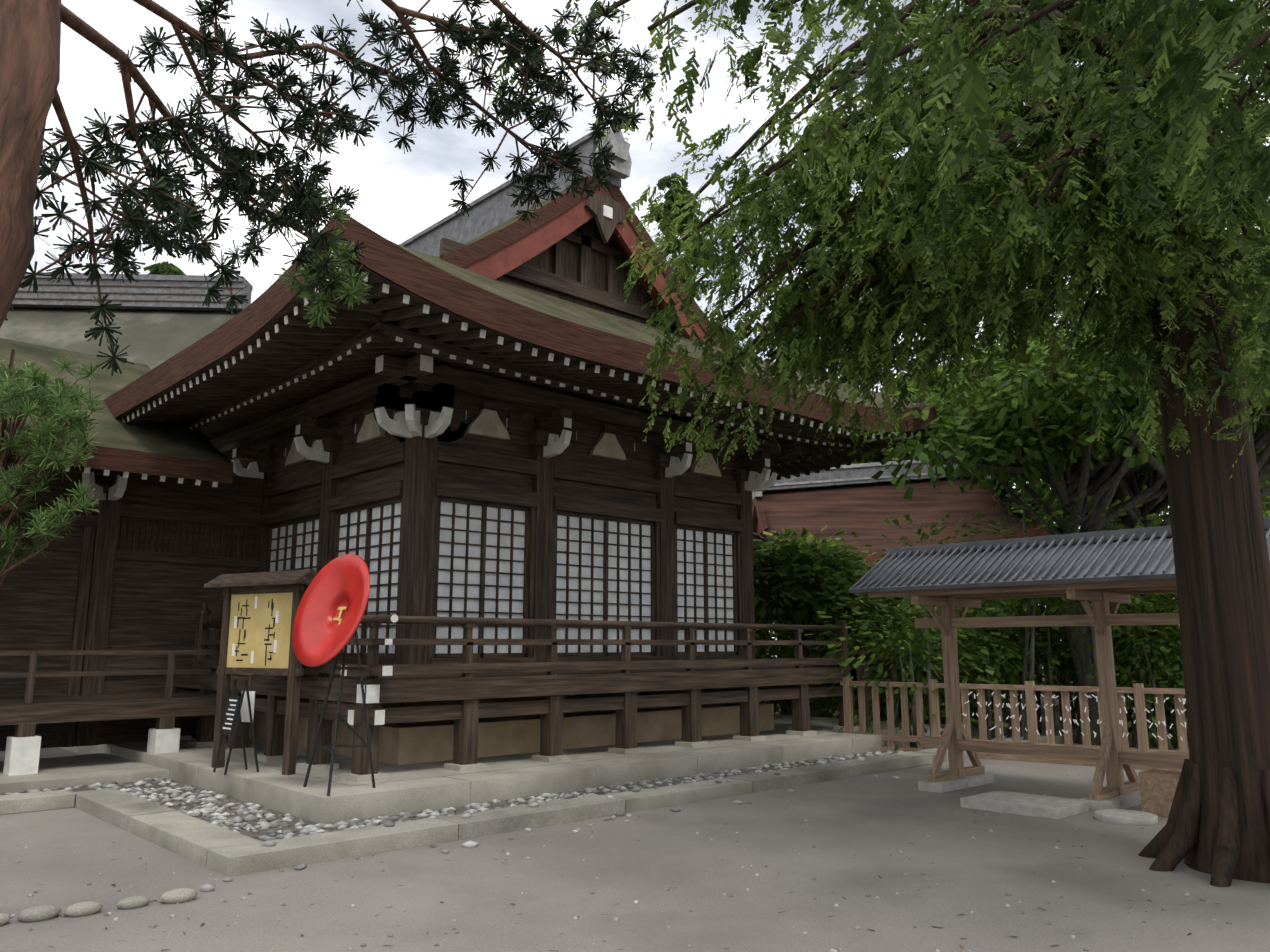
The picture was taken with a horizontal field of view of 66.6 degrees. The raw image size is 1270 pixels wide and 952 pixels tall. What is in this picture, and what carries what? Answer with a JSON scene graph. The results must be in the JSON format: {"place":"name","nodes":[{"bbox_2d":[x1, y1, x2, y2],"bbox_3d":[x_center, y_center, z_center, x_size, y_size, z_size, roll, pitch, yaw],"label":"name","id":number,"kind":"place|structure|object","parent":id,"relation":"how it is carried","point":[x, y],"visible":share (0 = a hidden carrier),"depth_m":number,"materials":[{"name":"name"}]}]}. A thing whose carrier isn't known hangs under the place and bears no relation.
{"place":"outdoors","nodes":[
{"label":"outdoors","id":0,"kind":"place"},
{"bbox_2d":[0,649,1269,951],"bbox_3d":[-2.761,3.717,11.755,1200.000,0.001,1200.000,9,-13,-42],"label":"ground","id":1,"kind":"structure","parent":0,"point":[486,905],"depth_m":6.65,"materials":[{"name":"grey concrete"}]},
{"bbox_2d":[0,349,106,585],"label":"young pine tree","id":2,"kind":"object","parent":1,"relation":"on","point":[31,381],"visible":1,"depth_m":11.60,"materials":[{"name":"green plant"}]},
{"bbox_2d":[0,888,196,925],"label":"border stones","id":3,"kind":"object","parent":1,"relation":"on","point":[79,909],"visible":1,"depth_m":5.95,"materials":[{"name":"stone"}]},
{"bbox_2d":[0,338,270,792],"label":"building","id":4,"kind":"structure","parent":1,"relation":"on","point":[100,609],"depth_m":13.74,"materials":[{"name":"brown wood"}]},
{"bbox_2d":[0,272,252,369],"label":"roof","id":5,"kind":"structure","parent":4,"relation":"on","point":[159,319],"depth_m":38.59,"materials":[{"name":"green metal"}]},
{"bbox_2d":[144,261,185,274],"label":"conifer tree","id":6,"kind":"object","parent":1,"relation":"on","point":[164,268],"visible":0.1,"depth_m":50.97,"materials":[{"name":"green plant"}]},
{"bbox_2d":[0,0,658,375],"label":"pine tree","id":7,"kind":"object","parent":1,"relation":"on","point":[30,36],"visible":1,"depth_m":5.46,"materials":[{"name":"green plant"}]},
{"bbox_2d":[58,122,944,823],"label":"shrine hall","id":8,"kind":"structure","parent":1,"relation":"on","point":[496,486],"depth_m":13.17,"materials":[{"name":"brown wood"}]},
{"bbox_2d":[213,679,258,774],"bbox_3d":[-4.411,2.783,10.765,0.380,1.004,0.340,9,-13,-42],"label":"notice stand","id":9,"kind":"object","parent":8,"relation":"on","point":[233,707],"visible":1,"depth_m":10.70,"materials":[{"name":"black metal"}]},
{"bbox_2d":[204,569,317,774],"bbox_3d":[-4.280,2.203,10.991,1.600,2.220,0.440,-6,-11,30],"label":"sign board","id":10,"kind":"object","parent":8,"relation":"on","point":[259,612],"visible":0.96,"depth_m":11.01,"materials":[{"name":"brown wood"}]},
{"bbox_2d":[292,554,375,795],"bbox_3d":[-2.978,1.888,9.375,0.974,2.290,0.767,-1,-10,5],"label":"red cup sign","id":11,"kind":"object","parent":8,"relation":"on","point":[331,609],"visible":1,"depth_m":9.55,"materials":[{"name":"paint"}]},
{"bbox_2d":[0,731,1045,891],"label":"gutter pebbles","id":12,"kind":"object","parent":1,"relation":"on","point":[219,818],"visible":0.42,"depth_m":9.83,"materials":[{"name":"grey gravel"}]},
{"bbox_2d":[0,724,1076,876],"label":"kerb stones","id":13,"kind":"object","parent":1,"relation":"on","point":[216,848],"visible":0.56,"depth_m":8.93,"materials":[{"name":"stone"}]},
{"bbox_2d":[10,773,1264,951],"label":"yard debris","id":14,"kind":"object","parent":1,"relation":"on","point":[690,910],"depth_m":6.21,"materials":[{"name":"beige plant"}]},
{"bbox_2d":[649,172,733,340],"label":"conifer tree","id":15,"kind":"object","parent":1,"relation":"on","point":[663,184],"visible":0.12,"depth_m":54.64,"materials":[{"name":"green plant"}]},
{"bbox_2d":[752,177,910,504],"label":"conifer tree","id":16,"kind":"object","parent":1,"relation":"on","point":[802,264],"visible":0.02,"depth_m":49.73,"materials":[{"name":"green plant"}]},
{"bbox_2d":[753,525,913,665],"bbox_3d":[3.281,3.082,19.434,5.085,4.218,4.468,9,-13,-42],"label":"shrub","id":17,"kind":"object","parent":1,"relation":"on","point":[790,578],"visible":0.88,"depth_m":18.40,"materials":[{"name":"green plant"}]},
{"bbox_2d":[457,0,1269,886],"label":"cedar tree","id":18,"kind":"object","parent":1,"relation":"on","point":[1029,216],"visible":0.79,"depth_m":7.45,"materials":[{"name":"green plant"}]},
{"bbox_2d":[755,571,1055,728],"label":"shrubs","id":19,"kind":"object","parent":1,"relation":"on","point":[785,651],"visible":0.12,"depth_m":19.92,"materials":[{"name":"green plant"}]},
{"bbox_2d":[752,456,1062,710],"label":"building","id":20,"kind":"structure","parent":1,"relation":"on","point":[858,501],"depth_m":26.52,"materials":[{"name":"brown wood"}]},
{"bbox_2d":[844,365,971,464],"bbox_3d":[12.242,2.004,40.873,10.813,13.642,10.216,0,-10,0],"label":"maple tree","id":21,"kind":"object","parent":1,"relation":"on","point":[934,390],"depth_m":39.95,"materials":[{"name":"green plant"}]},
{"bbox_2d":[899,307,1058,654],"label":"conifer tree","id":22,"kind":"object","parent":1,"relation":"on","point":[1007,499],"depth_m":44.14,"materials":[{"name":"green plant"}]},
{"bbox_2d":[724,0,1269,333],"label":"cedar tree","id":23,"kind":"object","parent":1,"relation":"on","point":[1214,24],"visible":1,"depth_m":4.81,"materials":[{"name":"green plant"}]},
{"bbox_2d":[752,394,1269,695],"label":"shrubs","id":24,"kind":"object","parent":1,"relation":"on","point":[912,441],"depth_m":36.21,"materials":[{"name":"green plant"}]},
{"bbox_2d":[840,677,1188,771],"bbox_3d":[8.846,3.096,11.453,13.777,1.120,0.218,-7,-12,37],"label":"picket fence","id":25,"kind":"object","parent":1,"relation":"on","point":[1138,690],"visible":0.58,"depth_m":13.82,"materials":[{"name":"brown wood"}]},
{"bbox_2d":[804,493,1269,750],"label":"shrubs behind fence","id":26,"kind":"object","parent":1,"relation":"on","point":[1128,655],"visible":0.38,"depth_m":16.04,"materials":[{"name":"green plant"}]},
{"bbox_2d":[844,313,1269,745],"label":"maple tree","id":27,"kind":"object","parent":1,"relation":"on","point":[990,438],"visible":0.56,"depth_m":15.87,"materials":[{"name":"green plant"}]},
{"bbox_2d":[849,517,1269,825],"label":"roofed shelter","id":28,"kind":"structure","parent":1,"relation":"on","point":[1100,570],"depth_m":10.34,"materials":[{"name":"brown wood"}]},
{"bbox_2d":[907,314,1266,712],"bbox_3d":[12.422,0.731,24.798,9.443,10.619,9.677,4,-11,-22],"label":"maple tree","id":29,"kind":"object","parent":1,"relation":"on","point":[939,400],"depth_m":26.14,"materials":[{"name":"green plant"}]},
{"bbox_2d":[947,217,1269,499],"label":"maple tree","id":30,"kind":"object","parent":1,"relation":"on","point":[1263,462],"visible":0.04,"depth_m":15.42,"materials":[{"name":"green plant"}]},
{"bbox_2d":[954,453,1269,727],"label":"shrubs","id":31,"kind":"object","parent":1,"relation":"on","point":[1058,675],"depth_m":21.81,"materials":[{"name":"green plant"}]},
{"bbox_2d":[957,346,1269,736],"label":"maple tree","id":32,"kind":"object","parent":1,"relation":"on","point":[1129,486],"visible":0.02,"depth_m":18.02,"materials":[{"name":"green plant"}]},
{"bbox_2d":[1226,118,1269,444],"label":"conifer tree","id":33,"kind":"object","parent":1,"relation":"on","point":[1252,192],"depth_m":43.01,"materials":[{"name":"green plant"}]},
{"bbox_2d":[26,0,1269,640],"label":"sky","id":34,"kind":"structure","parent":0,"point":[401,195],"materials":[{"name":"white"}]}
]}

